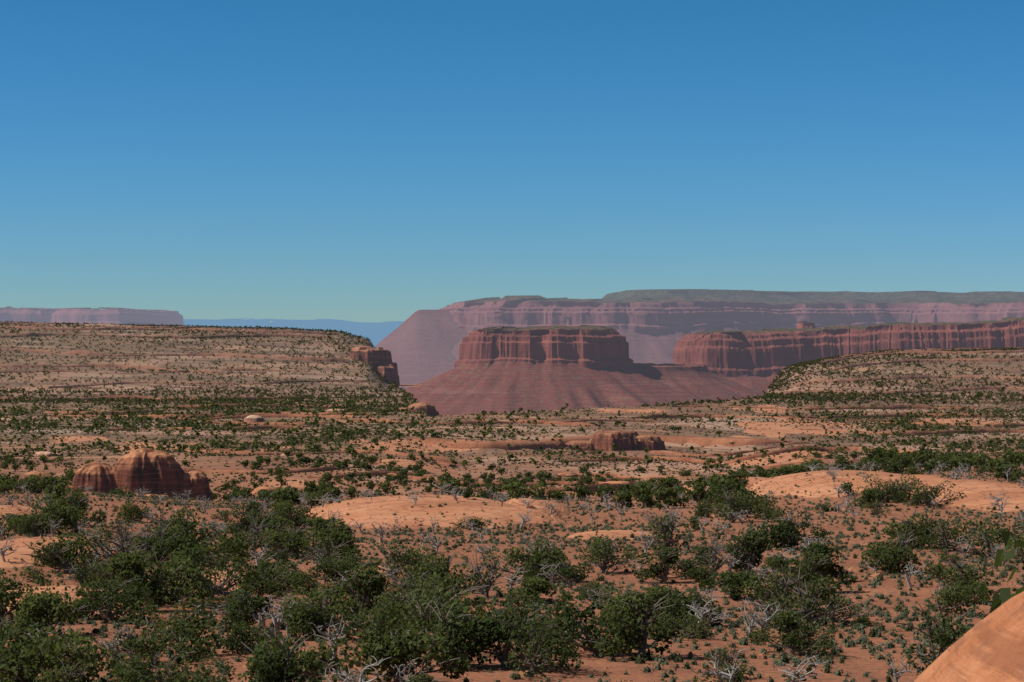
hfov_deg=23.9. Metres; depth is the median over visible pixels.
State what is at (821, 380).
hill ledge
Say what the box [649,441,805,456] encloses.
plain ledge
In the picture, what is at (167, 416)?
plain ledge
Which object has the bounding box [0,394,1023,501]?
plain brush
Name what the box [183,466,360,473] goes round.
plain ledge
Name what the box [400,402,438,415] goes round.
turtle rock
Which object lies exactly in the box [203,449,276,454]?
plain ledge
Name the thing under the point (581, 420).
plain ledge
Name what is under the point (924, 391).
hill ledge
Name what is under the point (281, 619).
dead junipers
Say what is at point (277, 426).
plain ledge
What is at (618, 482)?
knob
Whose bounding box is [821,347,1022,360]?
hill ledge
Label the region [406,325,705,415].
butte
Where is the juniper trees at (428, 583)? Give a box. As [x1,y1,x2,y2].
[0,473,1023,681]
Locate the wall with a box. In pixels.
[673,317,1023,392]
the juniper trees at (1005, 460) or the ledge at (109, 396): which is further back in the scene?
the ledge at (109, 396)
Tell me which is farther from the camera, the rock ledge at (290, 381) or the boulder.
the rock ledge at (290, 381)
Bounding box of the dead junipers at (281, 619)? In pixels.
[0,458,1023,681]
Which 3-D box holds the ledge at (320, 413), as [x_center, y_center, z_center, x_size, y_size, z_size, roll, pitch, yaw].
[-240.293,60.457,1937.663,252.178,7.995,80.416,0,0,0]
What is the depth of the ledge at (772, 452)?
1368.46 m
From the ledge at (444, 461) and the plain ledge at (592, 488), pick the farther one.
the ledge at (444, 461)
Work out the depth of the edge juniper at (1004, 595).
28.70 m
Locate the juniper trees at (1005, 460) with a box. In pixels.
[0,448,1023,510]
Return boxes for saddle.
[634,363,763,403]
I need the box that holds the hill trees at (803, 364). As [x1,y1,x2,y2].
[0,321,1023,404]
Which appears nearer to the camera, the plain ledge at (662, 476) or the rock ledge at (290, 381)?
the plain ledge at (662, 476)
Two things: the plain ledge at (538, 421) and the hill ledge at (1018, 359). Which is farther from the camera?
the hill ledge at (1018, 359)
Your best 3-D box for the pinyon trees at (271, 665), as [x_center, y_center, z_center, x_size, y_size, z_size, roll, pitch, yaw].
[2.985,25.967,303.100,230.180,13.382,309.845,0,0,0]
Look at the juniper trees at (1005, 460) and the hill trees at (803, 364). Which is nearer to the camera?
the juniper trees at (1005, 460)
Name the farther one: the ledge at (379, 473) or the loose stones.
the ledge at (379, 473)
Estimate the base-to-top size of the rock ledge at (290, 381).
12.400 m
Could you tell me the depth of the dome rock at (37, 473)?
1057.14 m
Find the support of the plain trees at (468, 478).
on the ground
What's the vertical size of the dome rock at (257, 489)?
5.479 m
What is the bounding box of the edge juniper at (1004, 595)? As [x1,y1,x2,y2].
[979,531,1023,612]
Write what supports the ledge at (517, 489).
on the ground
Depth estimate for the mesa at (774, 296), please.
16570.87 m
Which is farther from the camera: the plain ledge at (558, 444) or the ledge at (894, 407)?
the ledge at (894, 407)
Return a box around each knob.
[33,451,61,455]
[557,472,583,476]
[564,429,665,450]
[598,481,628,483]
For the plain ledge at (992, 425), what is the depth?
1799.88 m
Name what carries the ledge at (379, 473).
on the ground
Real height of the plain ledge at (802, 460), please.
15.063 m
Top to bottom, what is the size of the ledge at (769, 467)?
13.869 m
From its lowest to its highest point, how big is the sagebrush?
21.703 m
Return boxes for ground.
[0,324,1023,681]
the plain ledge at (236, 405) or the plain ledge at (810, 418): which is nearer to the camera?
the plain ledge at (810, 418)
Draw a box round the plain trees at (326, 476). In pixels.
[0,447,1023,500]
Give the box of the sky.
[0,0,1023,322]
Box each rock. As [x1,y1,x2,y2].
[18,471,61,480]
[65,448,212,500]
[251,486,276,493]
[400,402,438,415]
[914,591,1023,681]
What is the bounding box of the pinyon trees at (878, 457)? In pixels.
[0,446,993,507]
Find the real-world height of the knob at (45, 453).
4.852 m
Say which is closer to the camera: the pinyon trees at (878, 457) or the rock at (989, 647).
the rock at (989, 647)
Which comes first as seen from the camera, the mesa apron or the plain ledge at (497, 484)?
the plain ledge at (497, 484)
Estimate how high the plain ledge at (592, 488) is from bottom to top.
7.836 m
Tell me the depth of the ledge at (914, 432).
1663.73 m
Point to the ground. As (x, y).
(858, 664)
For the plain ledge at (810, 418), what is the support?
on the ground
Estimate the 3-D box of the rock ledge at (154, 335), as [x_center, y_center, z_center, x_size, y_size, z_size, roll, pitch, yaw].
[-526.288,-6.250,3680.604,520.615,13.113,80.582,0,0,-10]
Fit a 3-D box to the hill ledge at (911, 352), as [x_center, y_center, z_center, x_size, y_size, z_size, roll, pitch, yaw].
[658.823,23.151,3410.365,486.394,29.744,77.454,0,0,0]
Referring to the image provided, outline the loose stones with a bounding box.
[0,466,1023,681]
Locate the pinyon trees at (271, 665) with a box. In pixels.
[0,479,1023,681]
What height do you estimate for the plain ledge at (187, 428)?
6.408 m
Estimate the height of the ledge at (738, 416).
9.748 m
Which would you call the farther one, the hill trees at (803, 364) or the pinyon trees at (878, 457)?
the hill trees at (803, 364)
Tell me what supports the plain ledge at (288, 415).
on the ground
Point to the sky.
(376, 161)
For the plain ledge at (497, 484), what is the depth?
1112.68 m
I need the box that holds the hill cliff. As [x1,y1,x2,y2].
[349,345,422,386]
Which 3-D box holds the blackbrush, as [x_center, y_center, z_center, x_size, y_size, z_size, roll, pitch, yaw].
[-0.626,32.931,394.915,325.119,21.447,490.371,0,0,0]
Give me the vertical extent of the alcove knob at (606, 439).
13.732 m
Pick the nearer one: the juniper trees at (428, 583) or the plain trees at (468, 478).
the juniper trees at (428, 583)
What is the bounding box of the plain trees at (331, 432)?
[0,390,1023,469]
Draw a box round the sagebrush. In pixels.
[0,469,1023,681]
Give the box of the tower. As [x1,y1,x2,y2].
[797,321,815,328]
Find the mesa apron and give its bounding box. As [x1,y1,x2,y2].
[375,310,467,389]
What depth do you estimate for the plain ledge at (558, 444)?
1491.17 m
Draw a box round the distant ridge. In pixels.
[183,319,403,347]
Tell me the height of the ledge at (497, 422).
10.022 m
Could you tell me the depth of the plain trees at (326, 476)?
1112.41 m
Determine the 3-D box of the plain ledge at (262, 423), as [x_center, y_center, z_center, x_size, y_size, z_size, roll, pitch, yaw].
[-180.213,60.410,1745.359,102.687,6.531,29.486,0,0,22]
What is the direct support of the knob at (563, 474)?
on the ground
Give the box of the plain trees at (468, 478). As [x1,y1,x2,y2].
[0,450,1023,501]
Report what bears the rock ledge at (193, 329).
on the ground
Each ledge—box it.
[0,395,303,400]
[44,410,164,413]
[52,412,368,417]
[108,427,194,430]
[124,413,301,417]
[175,404,342,407]
[178,414,354,418]
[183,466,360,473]
[185,449,472,466]
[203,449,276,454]
[206,420,321,424]
[223,424,303,429]
[307,471,630,485]
[308,417,597,425]
[388,473,602,485]
[405,434,790,449]
[421,489,619,495]
[474,419,545,423]
[514,419,656,421]
[523,481,643,493]
[557,445,918,463]
[590,463,800,479]
[630,412,1001,417]
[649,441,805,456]
[672,405,973,409]
[716,457,862,474]
[718,459,849,474]
[764,416,881,420]
[783,386,1023,394]
[794,375,1023,385]
[799,428,1023,434]
[804,357,1023,375]
[819,349,1023,362]
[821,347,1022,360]
[880,421,1023,426]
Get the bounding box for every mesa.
[0,306,185,325]
[432,295,1023,377]
[602,289,1023,301]
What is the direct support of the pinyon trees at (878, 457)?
on the ground
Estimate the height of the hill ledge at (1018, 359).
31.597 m
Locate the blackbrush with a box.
[2,467,1023,681]
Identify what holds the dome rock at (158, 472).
on the ground
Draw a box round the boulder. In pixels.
[244,415,265,422]

